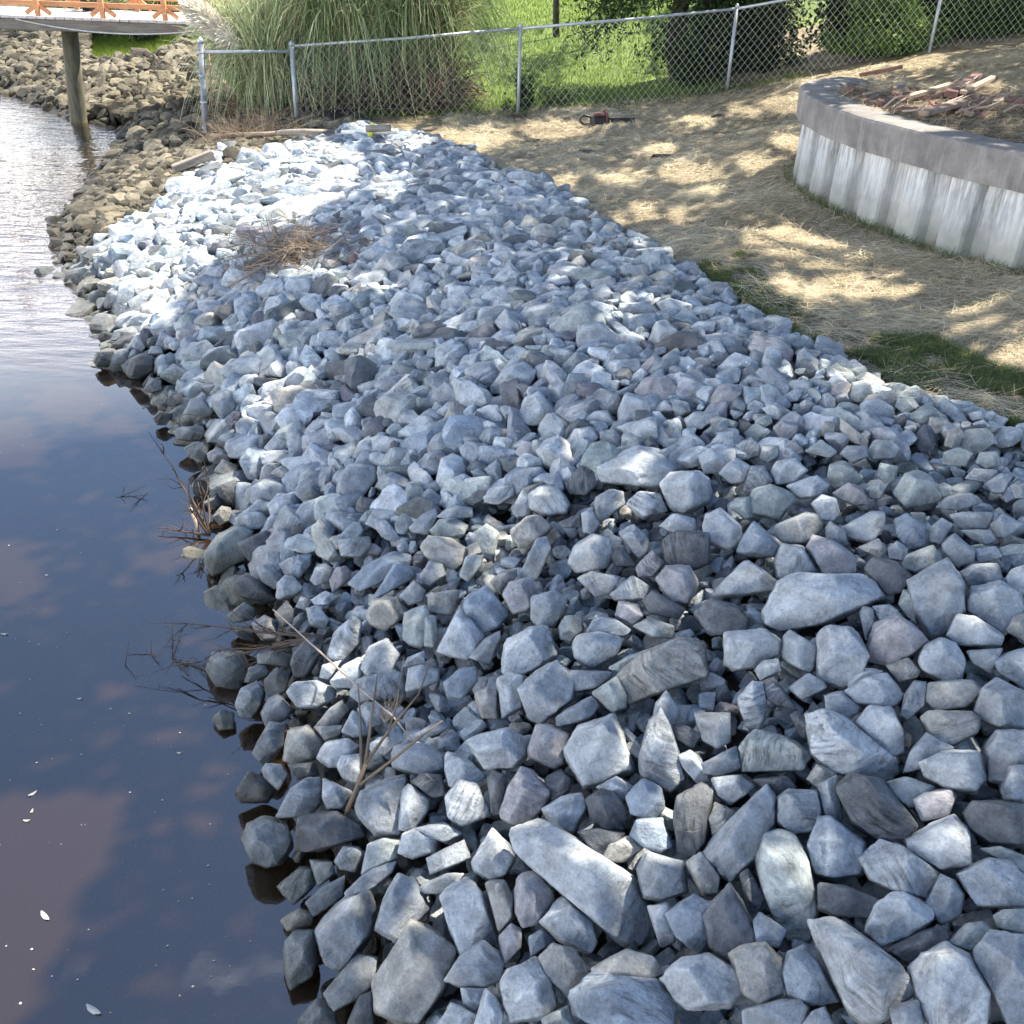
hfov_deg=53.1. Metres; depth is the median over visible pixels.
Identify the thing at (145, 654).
floating twig
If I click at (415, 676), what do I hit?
rock
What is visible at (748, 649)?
rock
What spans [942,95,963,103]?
stick
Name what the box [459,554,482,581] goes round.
rock
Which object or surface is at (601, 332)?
rock
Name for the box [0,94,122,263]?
water
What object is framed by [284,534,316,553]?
rock
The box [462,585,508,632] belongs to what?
rock
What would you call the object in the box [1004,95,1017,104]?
brick
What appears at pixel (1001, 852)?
rock
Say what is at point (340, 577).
rock
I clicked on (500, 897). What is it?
rock
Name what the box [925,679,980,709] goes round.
rock
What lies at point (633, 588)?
rock
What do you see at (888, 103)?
stick
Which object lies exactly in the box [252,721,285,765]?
rock
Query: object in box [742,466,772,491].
rock
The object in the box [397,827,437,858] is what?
rock
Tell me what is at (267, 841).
rock
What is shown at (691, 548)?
rock
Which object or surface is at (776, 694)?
rock
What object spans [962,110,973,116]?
brick
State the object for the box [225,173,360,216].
brush heap
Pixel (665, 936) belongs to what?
rock
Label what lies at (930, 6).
shrub
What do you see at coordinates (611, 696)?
rock
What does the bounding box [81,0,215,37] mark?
pampas grass
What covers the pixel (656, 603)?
rock
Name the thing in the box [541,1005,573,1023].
rock
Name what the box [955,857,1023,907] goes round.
rock
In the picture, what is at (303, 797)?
rock
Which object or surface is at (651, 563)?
rock
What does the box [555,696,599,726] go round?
rock
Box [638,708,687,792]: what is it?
rock
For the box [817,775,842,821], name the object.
rock
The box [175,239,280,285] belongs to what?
brush heap
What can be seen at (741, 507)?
rock
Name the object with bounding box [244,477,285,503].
rock
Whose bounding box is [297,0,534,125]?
pampas grass
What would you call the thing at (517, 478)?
rock
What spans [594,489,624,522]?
rock
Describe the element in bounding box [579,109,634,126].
chainsaw
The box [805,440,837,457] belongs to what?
rock
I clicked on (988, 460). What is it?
rock
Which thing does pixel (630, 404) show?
rock
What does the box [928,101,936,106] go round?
brick
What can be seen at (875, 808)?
rock
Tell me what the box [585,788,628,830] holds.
rock
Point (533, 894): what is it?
rock
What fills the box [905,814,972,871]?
rock
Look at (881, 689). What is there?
rock
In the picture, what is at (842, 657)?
rock
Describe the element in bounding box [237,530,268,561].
rock
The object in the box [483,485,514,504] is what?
rock
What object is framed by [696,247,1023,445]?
grass strip
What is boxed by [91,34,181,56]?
bank grass
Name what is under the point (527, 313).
rock
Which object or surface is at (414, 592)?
rock
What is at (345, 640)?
rock
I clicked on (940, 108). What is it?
timber offcut
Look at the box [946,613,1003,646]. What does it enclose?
rock
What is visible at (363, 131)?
white pipe
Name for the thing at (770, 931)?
rock
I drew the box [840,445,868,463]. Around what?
rock
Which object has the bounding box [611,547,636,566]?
rock
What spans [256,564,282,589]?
rock
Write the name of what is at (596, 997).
rock
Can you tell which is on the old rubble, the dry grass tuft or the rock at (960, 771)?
the dry grass tuft
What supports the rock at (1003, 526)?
on the crushed rock at (476, 252)
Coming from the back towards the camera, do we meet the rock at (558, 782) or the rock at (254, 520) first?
the rock at (254, 520)
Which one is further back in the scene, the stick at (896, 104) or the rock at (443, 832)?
the stick at (896, 104)
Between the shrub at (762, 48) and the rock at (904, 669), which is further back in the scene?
the shrub at (762, 48)
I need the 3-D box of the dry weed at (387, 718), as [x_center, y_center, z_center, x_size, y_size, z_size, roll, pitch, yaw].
[-0.564,0.771,4.228,0.293,0.206,0.142,12,31,17]
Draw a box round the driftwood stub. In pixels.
[271,226,284,260]
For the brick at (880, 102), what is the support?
on the planting bed soil
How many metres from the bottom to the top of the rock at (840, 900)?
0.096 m
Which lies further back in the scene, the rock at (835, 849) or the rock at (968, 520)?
the rock at (968, 520)
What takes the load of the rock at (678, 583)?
on the crushed rock at (476, 252)
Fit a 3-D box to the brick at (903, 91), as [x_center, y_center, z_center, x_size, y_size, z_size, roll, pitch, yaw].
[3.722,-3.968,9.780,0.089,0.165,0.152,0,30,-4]
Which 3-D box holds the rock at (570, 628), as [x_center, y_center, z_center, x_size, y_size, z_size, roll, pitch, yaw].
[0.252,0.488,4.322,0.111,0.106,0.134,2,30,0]
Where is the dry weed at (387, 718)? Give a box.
[357,686,404,723]
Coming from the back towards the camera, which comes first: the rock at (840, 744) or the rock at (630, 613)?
the rock at (630, 613)
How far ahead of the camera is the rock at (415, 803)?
3.83 m
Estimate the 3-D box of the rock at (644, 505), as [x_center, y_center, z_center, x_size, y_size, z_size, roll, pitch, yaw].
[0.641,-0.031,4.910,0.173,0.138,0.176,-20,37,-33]
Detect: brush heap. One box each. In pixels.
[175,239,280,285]
[191,205,386,284]
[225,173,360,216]
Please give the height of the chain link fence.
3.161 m
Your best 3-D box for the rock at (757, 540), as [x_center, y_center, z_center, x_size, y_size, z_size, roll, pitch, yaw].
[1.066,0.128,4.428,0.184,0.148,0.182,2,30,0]
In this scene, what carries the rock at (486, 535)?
on the crushed rock at (476, 252)
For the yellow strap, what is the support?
attached to the white pipe
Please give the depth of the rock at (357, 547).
5.35 m
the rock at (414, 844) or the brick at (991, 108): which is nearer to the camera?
the rock at (414, 844)
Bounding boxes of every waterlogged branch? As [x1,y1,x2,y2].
[133,594,323,697]
[147,430,211,544]
[163,618,261,685]
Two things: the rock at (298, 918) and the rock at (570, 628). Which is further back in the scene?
the rock at (570, 628)
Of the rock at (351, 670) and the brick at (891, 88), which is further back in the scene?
the brick at (891, 88)
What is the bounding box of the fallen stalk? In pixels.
[272,609,412,741]
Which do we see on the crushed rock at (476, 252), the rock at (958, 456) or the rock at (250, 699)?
the rock at (958, 456)
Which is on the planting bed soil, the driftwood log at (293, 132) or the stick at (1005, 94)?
the stick at (1005, 94)
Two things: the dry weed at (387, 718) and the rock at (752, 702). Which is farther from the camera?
the dry weed at (387, 718)
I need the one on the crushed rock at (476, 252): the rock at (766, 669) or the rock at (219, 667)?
the rock at (766, 669)
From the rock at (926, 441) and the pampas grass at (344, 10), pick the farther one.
the pampas grass at (344, 10)
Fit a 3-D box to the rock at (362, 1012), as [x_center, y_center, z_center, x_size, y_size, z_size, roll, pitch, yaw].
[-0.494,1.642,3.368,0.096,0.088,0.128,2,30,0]
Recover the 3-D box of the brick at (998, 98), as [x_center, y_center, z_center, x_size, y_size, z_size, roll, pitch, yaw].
[4.432,-3.743,9.323,0.084,0.086,0.158,20,35,28]
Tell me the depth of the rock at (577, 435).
5.48 m
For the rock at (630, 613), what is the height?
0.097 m
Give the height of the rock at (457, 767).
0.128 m
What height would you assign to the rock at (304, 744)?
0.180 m
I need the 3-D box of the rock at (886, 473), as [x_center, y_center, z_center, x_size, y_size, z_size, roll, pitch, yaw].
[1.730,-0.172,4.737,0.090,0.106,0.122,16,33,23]
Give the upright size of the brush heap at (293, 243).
0.617 m
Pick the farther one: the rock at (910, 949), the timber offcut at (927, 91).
the timber offcut at (927, 91)
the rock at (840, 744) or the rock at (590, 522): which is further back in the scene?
the rock at (590, 522)
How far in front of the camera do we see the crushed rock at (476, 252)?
5.94 m
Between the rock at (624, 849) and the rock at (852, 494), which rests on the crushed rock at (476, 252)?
the rock at (852, 494)
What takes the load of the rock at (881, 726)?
on the crushed rock at (476, 252)
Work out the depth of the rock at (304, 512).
5.73 m
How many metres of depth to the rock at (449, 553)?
5.05 m
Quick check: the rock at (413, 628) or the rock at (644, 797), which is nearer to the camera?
the rock at (644, 797)
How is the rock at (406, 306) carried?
on the crushed rock at (476, 252)
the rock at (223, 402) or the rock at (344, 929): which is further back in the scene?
the rock at (223, 402)
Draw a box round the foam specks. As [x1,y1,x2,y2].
[5,382,250,1012]
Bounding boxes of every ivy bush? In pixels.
[815,0,958,57]
[920,0,1023,38]
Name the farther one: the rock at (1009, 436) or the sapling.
the sapling
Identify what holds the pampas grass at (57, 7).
on the ground at (51, 828)
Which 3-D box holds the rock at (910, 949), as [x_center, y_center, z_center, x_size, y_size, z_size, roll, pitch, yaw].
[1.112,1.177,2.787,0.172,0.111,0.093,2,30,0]
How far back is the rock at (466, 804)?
3.75 m
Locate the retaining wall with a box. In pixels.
[793,77,1023,272]
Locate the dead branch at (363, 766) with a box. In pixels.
[345,657,442,811]
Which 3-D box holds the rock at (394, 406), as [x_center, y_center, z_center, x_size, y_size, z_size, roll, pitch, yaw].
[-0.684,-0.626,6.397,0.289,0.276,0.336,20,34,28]
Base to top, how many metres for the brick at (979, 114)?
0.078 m
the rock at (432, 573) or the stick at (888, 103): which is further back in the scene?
the stick at (888, 103)
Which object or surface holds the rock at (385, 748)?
on the crushed rock at (476, 252)
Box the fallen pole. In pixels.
[210,234,316,295]
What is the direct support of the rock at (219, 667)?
in the water
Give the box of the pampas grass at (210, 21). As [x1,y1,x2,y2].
[164,0,341,128]
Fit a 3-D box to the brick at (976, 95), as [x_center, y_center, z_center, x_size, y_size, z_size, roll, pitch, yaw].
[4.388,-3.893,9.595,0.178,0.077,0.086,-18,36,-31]
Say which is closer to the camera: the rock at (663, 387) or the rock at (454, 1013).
the rock at (454, 1013)
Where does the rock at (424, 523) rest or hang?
on the crushed rock at (476, 252)
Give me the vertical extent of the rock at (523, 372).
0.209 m
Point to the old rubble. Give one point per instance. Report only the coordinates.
(136, 95)
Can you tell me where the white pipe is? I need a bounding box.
[341,129,397,134]
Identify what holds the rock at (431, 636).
on the crushed rock at (476, 252)
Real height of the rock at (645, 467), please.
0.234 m
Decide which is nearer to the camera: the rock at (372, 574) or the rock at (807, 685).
the rock at (807, 685)
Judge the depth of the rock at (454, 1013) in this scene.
3.11 m
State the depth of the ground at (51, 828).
5.79 m
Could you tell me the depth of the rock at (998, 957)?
2.62 m
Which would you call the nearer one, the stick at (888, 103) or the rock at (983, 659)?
the rock at (983, 659)
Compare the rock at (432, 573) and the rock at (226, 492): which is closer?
the rock at (432, 573)
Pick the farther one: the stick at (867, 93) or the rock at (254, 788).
the stick at (867, 93)
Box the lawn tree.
[550,0,810,79]
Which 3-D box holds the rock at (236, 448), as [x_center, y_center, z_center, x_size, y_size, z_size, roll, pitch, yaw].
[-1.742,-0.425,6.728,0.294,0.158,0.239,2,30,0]
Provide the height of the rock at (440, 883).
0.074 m
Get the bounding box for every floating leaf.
[41,911,48,919]
[86,1004,100,1013]
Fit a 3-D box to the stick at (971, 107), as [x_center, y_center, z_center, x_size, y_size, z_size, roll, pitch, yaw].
[4.066,-3.572,8.993,0.440,0.132,0.047,-14,34,-25]
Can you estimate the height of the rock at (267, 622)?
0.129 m
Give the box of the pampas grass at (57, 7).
[5,0,123,39]
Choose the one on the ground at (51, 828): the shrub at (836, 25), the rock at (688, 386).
the shrub at (836, 25)
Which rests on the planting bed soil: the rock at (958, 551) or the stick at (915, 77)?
the stick at (915, 77)
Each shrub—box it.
[125,35,158,41]
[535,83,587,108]
[653,0,733,86]
[708,0,816,73]
[801,0,926,49]
[858,0,946,28]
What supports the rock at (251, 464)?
on the crushed rock at (476, 252)
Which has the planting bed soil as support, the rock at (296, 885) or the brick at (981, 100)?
the brick at (981, 100)
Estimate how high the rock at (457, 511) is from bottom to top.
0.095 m
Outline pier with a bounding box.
[0,0,254,142]
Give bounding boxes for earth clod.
[507,114,526,118]
[525,139,539,141]
[578,149,597,154]
[651,154,676,158]
[711,113,727,117]
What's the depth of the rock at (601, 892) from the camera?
3.25 m
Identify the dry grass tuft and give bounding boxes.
[158,98,325,146]
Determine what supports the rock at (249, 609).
on the water
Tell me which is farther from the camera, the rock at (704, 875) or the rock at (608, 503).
the rock at (608, 503)
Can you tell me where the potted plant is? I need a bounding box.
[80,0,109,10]
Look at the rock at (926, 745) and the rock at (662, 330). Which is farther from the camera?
the rock at (662, 330)
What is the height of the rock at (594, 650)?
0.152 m
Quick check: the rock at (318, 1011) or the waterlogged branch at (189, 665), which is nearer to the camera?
the rock at (318, 1011)
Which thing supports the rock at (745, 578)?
on the crushed rock at (476, 252)
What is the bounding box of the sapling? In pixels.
[553,0,559,36]
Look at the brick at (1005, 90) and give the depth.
9.87 m
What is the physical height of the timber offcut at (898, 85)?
0.185 m
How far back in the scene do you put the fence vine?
15.65 m
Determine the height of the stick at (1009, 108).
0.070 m
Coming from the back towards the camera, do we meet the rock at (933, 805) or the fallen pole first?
the fallen pole
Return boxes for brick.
[845,84,855,92]
[862,98,877,104]
[876,99,895,105]
[888,86,895,96]
[897,88,908,95]
[898,106,917,112]
[919,96,933,102]
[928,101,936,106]
[931,91,944,100]
[953,104,971,111]
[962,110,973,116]
[971,93,988,98]
[974,112,985,118]
[976,96,991,103]
[979,107,996,111]
[992,96,1005,105]
[1000,88,1015,93]
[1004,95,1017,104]
[1011,98,1023,110]
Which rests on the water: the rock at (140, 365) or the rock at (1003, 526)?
the rock at (140, 365)
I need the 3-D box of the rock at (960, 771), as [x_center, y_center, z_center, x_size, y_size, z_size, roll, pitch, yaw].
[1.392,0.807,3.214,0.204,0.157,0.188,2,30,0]
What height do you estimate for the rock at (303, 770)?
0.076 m
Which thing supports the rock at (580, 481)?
on the crushed rock at (476, 252)
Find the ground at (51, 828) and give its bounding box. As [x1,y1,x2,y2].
[0,0,1023,1023]
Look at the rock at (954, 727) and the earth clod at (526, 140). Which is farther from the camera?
the earth clod at (526, 140)
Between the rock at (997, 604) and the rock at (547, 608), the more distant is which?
the rock at (547, 608)
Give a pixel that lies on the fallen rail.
(271, 133)
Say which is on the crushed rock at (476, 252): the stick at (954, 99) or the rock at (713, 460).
the rock at (713, 460)
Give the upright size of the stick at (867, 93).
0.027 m
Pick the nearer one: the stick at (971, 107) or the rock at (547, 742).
the rock at (547, 742)
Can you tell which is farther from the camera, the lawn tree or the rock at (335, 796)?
the lawn tree
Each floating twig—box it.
[104,487,141,497]
[123,639,156,660]
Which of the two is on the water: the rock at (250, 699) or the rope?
the rock at (250, 699)
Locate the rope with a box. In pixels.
[15,18,202,34]
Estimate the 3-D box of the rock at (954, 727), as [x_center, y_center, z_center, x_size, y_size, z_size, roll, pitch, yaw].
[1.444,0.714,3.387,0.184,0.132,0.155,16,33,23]
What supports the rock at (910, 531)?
on the crushed rock at (476, 252)
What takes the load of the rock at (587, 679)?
on the crushed rock at (476, 252)
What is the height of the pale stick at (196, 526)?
0.182 m
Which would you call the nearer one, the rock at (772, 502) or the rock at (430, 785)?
the rock at (430, 785)
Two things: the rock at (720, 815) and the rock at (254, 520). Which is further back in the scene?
the rock at (254, 520)
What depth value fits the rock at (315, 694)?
4.59 m
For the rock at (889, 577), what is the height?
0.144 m
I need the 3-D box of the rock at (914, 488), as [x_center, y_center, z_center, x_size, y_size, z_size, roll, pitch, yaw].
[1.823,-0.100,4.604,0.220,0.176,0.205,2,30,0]
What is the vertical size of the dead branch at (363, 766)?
0.519 m
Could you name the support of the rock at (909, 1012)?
on the crushed rock at (476, 252)
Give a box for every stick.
[189,507,201,539]
[862,92,883,95]
[883,94,909,108]
[891,97,906,108]
[898,74,931,82]
[902,102,928,112]
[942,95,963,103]
[954,96,991,113]
[956,76,977,88]
[958,97,983,110]
[974,99,1004,109]
[998,88,1023,95]
[1003,104,1023,112]
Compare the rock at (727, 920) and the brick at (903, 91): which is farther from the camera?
the brick at (903, 91)
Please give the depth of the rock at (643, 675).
3.88 m
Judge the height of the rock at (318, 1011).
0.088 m
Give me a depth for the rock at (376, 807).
3.87 m
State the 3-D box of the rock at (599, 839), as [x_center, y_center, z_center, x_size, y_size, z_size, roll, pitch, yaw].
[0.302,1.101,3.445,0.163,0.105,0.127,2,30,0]
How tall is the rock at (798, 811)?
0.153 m
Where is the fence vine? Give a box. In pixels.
[501,65,539,110]
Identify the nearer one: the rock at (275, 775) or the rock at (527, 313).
the rock at (275, 775)
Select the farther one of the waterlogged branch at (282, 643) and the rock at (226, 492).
the rock at (226, 492)
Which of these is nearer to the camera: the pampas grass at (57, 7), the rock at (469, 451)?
the rock at (469, 451)
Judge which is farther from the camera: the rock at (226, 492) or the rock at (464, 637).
the rock at (226, 492)
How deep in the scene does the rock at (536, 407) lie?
5.79 m
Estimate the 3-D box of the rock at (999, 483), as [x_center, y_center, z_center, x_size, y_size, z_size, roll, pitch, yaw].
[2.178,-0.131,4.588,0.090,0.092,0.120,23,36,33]
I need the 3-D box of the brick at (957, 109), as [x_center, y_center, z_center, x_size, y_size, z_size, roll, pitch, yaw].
[4.035,-3.608,9.161,0.154,0.076,0.088,-13,33,-24]
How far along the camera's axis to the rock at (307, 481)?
6.00 m
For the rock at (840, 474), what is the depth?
4.73 m
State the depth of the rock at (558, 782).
3.66 m
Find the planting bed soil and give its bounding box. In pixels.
[840,90,1023,142]
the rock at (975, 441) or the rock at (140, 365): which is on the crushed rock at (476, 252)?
the rock at (975, 441)
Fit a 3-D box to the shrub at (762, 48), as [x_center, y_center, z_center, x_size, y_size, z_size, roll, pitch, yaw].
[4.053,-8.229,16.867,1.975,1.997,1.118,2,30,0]
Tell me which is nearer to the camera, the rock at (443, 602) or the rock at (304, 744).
the rock at (304, 744)
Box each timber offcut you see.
[859,65,902,76]
[866,83,905,98]
[868,81,892,83]
[906,82,954,98]
[919,99,968,116]
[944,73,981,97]
[959,75,995,94]
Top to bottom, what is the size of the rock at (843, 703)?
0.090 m
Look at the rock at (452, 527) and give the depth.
5.20 m
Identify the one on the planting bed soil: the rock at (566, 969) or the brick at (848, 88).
the brick at (848, 88)
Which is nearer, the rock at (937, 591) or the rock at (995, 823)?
the rock at (995, 823)
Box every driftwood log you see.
[270,129,334,135]
[365,124,390,131]
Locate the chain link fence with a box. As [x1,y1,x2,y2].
[288,0,1023,116]
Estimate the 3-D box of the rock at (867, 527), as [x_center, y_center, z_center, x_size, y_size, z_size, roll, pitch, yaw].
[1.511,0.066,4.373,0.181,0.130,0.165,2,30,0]
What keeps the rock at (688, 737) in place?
on the crushed rock at (476, 252)
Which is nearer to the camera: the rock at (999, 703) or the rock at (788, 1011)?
the rock at (788, 1011)
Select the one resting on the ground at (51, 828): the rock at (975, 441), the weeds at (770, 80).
the weeds at (770, 80)
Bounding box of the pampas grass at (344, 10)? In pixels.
[213,0,457,122]
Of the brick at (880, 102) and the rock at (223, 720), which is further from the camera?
the brick at (880, 102)
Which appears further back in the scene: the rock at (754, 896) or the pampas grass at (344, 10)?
the pampas grass at (344, 10)
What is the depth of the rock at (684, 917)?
3.03 m
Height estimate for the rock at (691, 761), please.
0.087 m
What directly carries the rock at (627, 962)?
on the rock at (596, 997)
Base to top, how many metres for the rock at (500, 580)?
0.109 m
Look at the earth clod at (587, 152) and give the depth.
12.93 m
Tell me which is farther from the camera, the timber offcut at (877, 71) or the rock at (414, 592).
the timber offcut at (877, 71)
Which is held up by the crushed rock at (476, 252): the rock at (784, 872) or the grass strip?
the rock at (784, 872)
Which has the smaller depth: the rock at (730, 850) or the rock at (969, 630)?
the rock at (730, 850)
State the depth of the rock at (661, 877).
3.19 m
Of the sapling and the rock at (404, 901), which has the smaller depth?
the rock at (404, 901)
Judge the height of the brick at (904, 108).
0.072 m
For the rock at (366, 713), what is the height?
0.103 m
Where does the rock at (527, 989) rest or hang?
on the crushed rock at (476, 252)
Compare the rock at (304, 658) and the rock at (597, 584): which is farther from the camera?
the rock at (304, 658)
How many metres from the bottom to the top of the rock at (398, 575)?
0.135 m
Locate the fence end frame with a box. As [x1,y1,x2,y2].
[197,37,289,133]
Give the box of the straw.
[432,45,1023,425]
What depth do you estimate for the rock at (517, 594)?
4.51 m
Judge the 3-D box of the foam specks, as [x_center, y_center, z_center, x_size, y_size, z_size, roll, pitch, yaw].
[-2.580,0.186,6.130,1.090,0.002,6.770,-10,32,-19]
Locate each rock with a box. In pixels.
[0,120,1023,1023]
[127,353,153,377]
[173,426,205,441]
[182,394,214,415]
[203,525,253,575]
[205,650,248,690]
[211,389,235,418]
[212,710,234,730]
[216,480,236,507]
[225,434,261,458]
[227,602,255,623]
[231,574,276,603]
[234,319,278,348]
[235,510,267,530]
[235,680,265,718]
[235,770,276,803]
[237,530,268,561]
[239,447,265,481]
[241,815,293,868]
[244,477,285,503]
[252,615,277,640]
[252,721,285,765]
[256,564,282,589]
[257,651,291,667]
[260,694,292,726]
[261,763,288,790]
[264,667,290,696]
[274,600,293,627]
[275,777,321,818]
[276,575,301,599]
[277,866,315,904]
[280,908,313,931]
[282,725,323,763]
[283,276,316,293]
[283,929,317,990]
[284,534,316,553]
[286,680,336,708]
[288,762,319,778]
[290,553,311,578]
[290,632,323,678]
[291,389,340,422]
[294,470,319,502]
[294,810,365,851]
[295,498,315,527]
[297,998,336,1023]
[305,875,344,916]
[306,605,329,628]
[309,859,335,886]
[310,563,332,585]
[311,519,345,563]
[313,700,348,730]
[315,890,376,972]
[316,738,358,767]
[322,778,351,809]
[323,952,377,1011]
[327,619,361,662]
[329,566,350,592]
[330,657,362,688]
[334,845,364,871]
[336,463,377,496]
[337,536,371,557]
[337,753,360,784]
[341,710,368,737]
[344,861,396,896]
[347,991,374,1023]
[348,551,410,590]
[348,669,405,703]
[354,774,407,837]
[357,702,380,728]
[360,638,399,675]
[361,837,400,873]
[366,596,407,630]
[369,736,401,755]
[371,919,456,1023]
[372,562,414,598]
[373,392,419,422]
[374,873,430,943]
[388,295,426,319]
[391,743,444,775]
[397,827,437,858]
[398,784,430,831]
[399,580,425,605]
[402,605,430,649]
[405,664,439,691]
[408,508,437,534]
[411,773,446,797]
[415,822,463,842]
[420,535,467,569]
[420,560,446,585]
[420,873,464,893]
[424,615,438,647]
[426,840,470,874]
[427,431,446,452]
[427,589,459,615]
[430,518,467,537]
[436,504,472,518]
[437,606,485,660]
[438,1002,476,1023]
[439,876,498,955]
[443,666,477,699]
[444,751,485,787]
[444,779,491,827]
[444,940,503,987]
[459,440,486,474]
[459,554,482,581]
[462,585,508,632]
[465,727,527,769]
[469,630,500,663]
[471,827,517,879]
[474,523,498,556]
[474,686,498,718]
[474,988,503,1023]
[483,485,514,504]
[485,879,514,932]
[486,770,506,814]
[490,362,536,394]
[490,569,516,594]
[496,672,524,718]
[498,923,521,965]
[499,766,550,825]
[499,956,556,1022]
[501,625,557,674]
[502,576,537,614]
[504,466,546,498]
[509,818,651,946]
[510,515,552,554]
[513,870,554,927]
[517,660,575,723]
[519,301,568,325]
[519,390,553,426]
[520,536,550,580]
[527,723,569,769]
[528,484,569,515]
[528,929,554,956]
[530,590,566,628]
[538,943,590,997]
[539,896,597,953]
[541,793,587,834]
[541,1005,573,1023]
[545,769,571,800]
[549,302,605,340]
[555,399,599,422]
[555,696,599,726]
[558,615,583,642]
[563,712,634,791]
[564,465,598,495]
[567,426,599,450]
[568,534,612,572]
[568,670,613,691]
[568,971,676,1023]
[572,631,623,668]
[575,321,617,348]
[577,571,620,596]
[577,827,624,854]
[581,508,599,533]
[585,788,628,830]
[586,614,630,637]
[591,949,663,978]
[592,676,627,712]
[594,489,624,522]
[597,445,676,488]
[603,836,643,862]
[609,576,649,600]
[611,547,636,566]
[615,601,643,624]
[616,637,709,704]
[617,392,651,421]
[617,416,658,439]
[619,524,648,558]
[625,778,664,817]
[626,491,667,519]
[629,817,673,853]
[633,617,674,638]
[634,375,676,400]
[636,550,664,576]
[636,851,688,900]
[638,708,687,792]
[642,591,685,618]
[647,902,675,947]
[648,319,677,343]
[653,690,678,725]
[655,564,698,603]
[659,470,711,514]
[659,513,697,532]
[659,952,742,1010]
[662,530,710,570]
[665,894,710,954]
[672,725,700,750]
[673,372,702,409]
[673,782,714,856]
[678,750,710,783]
[686,852,719,896]
[693,598,747,635]
[693,712,731,748]
[698,448,735,473]
[701,746,740,776]
[702,507,741,550]
[702,783,776,882]
[703,883,755,962]
[707,383,741,408]
[708,802,734,835]
[711,775,754,805]
[712,560,776,597]
[719,458,749,483]
[723,628,780,670]
[728,941,783,1004]
[729,496,753,519]
[735,438,759,460]
[736,521,779,557]
[737,681,766,729]
[738,729,811,772]
[739,868,764,911]
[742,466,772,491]
[742,998,808,1023]
[747,335,793,362]
[750,484,795,520]
[752,912,786,947]
[753,776,796,795]
[754,658,780,680]
[755,829,818,943]
[761,572,883,631]
[762,677,796,710]
[770,458,807,484]
[771,511,822,543]
[773,543,816,578]
[776,788,822,835]
[781,630,816,672]
[782,945,838,1005]
[786,475,829,498]
[788,673,826,699]
[802,1006,833,1023]
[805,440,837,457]
[805,534,857,573]
[805,708,898,781]
[806,815,866,880]
[807,916,914,1023]
[811,494,840,521]
[815,624,869,689]
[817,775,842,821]
[817,882,879,918]
[824,691,860,718]
[827,461,862,489]
[832,482,869,505]
[835,772,918,847]
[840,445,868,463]
[841,511,885,542]
[844,673,903,707]
[850,379,874,404]
[856,409,885,432]
[856,705,904,755]
[858,839,939,899]
[864,557,911,595]
[864,891,934,946]
[866,611,928,666]
[868,439,900,460]
[876,463,897,486]
[886,657,920,681]
[886,776,935,807]
[886,926,950,964]
[889,998,924,1023]
[892,470,943,507]
[893,513,926,550]
[900,680,926,719]
[902,545,941,573]
[903,732,953,772]
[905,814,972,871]
[906,557,966,640]
[907,940,990,1023]
[912,788,956,821]
[915,424,937,455]
[917,637,965,680]
[918,749,986,794]
[920,710,980,745]
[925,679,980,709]
[925,873,964,925]
[927,518,952,544]
[936,493,981,510]
[942,533,975,566]
[943,447,972,466]
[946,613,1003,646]
[949,511,993,529]
[949,921,990,951]
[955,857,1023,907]
[960,428,993,454]
[960,529,994,544]
[960,563,1002,587]
[962,800,1023,848]
[966,580,1023,635]
[966,648,1002,674]
[973,677,1023,729]
[973,929,1023,1023]
[976,452,1001,468]
[979,846,1023,871]
[984,729,1023,783]
[986,473,1012,493]
[990,514,1023,538]
[992,909,1023,933]
[994,648,1023,688]
[995,426,1022,447]
[999,764,1023,802]
[1004,612,1023,641]
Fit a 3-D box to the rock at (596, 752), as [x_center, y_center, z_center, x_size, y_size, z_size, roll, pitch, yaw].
[0.314,0.871,3.733,0.258,0.250,0.268,-6,31,-14]
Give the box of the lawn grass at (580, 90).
[365,0,724,116]
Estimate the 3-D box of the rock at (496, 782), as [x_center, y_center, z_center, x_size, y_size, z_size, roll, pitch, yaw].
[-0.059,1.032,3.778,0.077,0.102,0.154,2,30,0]
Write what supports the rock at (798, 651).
on the crushed rock at (476, 252)
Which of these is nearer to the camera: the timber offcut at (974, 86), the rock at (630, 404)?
the rock at (630, 404)
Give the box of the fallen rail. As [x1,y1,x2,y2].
[210,131,275,137]
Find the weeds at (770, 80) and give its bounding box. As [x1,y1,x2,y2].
[454,66,1023,277]
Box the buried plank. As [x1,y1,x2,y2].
[171,150,214,172]
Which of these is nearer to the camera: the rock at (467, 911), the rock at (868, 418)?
the rock at (467, 911)
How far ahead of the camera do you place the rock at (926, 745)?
3.28 m
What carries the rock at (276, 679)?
on the crushed rock at (476, 252)
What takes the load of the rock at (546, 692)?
on the crushed rock at (476, 252)
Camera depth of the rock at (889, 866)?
2.95 m
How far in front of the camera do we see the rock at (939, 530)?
4.26 m
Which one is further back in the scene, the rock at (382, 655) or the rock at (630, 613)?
the rock at (382, 655)
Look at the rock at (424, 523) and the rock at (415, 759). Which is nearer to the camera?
the rock at (415, 759)
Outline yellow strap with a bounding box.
[368,123,373,136]
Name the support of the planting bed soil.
on the ground at (51, 828)
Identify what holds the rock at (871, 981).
on the crushed rock at (476, 252)
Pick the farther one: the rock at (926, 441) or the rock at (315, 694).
the rock at (926, 441)
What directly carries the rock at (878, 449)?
on the crushed rock at (476, 252)
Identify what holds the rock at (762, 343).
on the crushed rock at (476, 252)
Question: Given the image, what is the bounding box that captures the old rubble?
[0,29,368,292]
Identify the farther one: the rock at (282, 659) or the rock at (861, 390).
the rock at (861, 390)
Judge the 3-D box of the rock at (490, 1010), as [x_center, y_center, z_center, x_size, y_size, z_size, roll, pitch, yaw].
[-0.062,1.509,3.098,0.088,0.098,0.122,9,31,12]

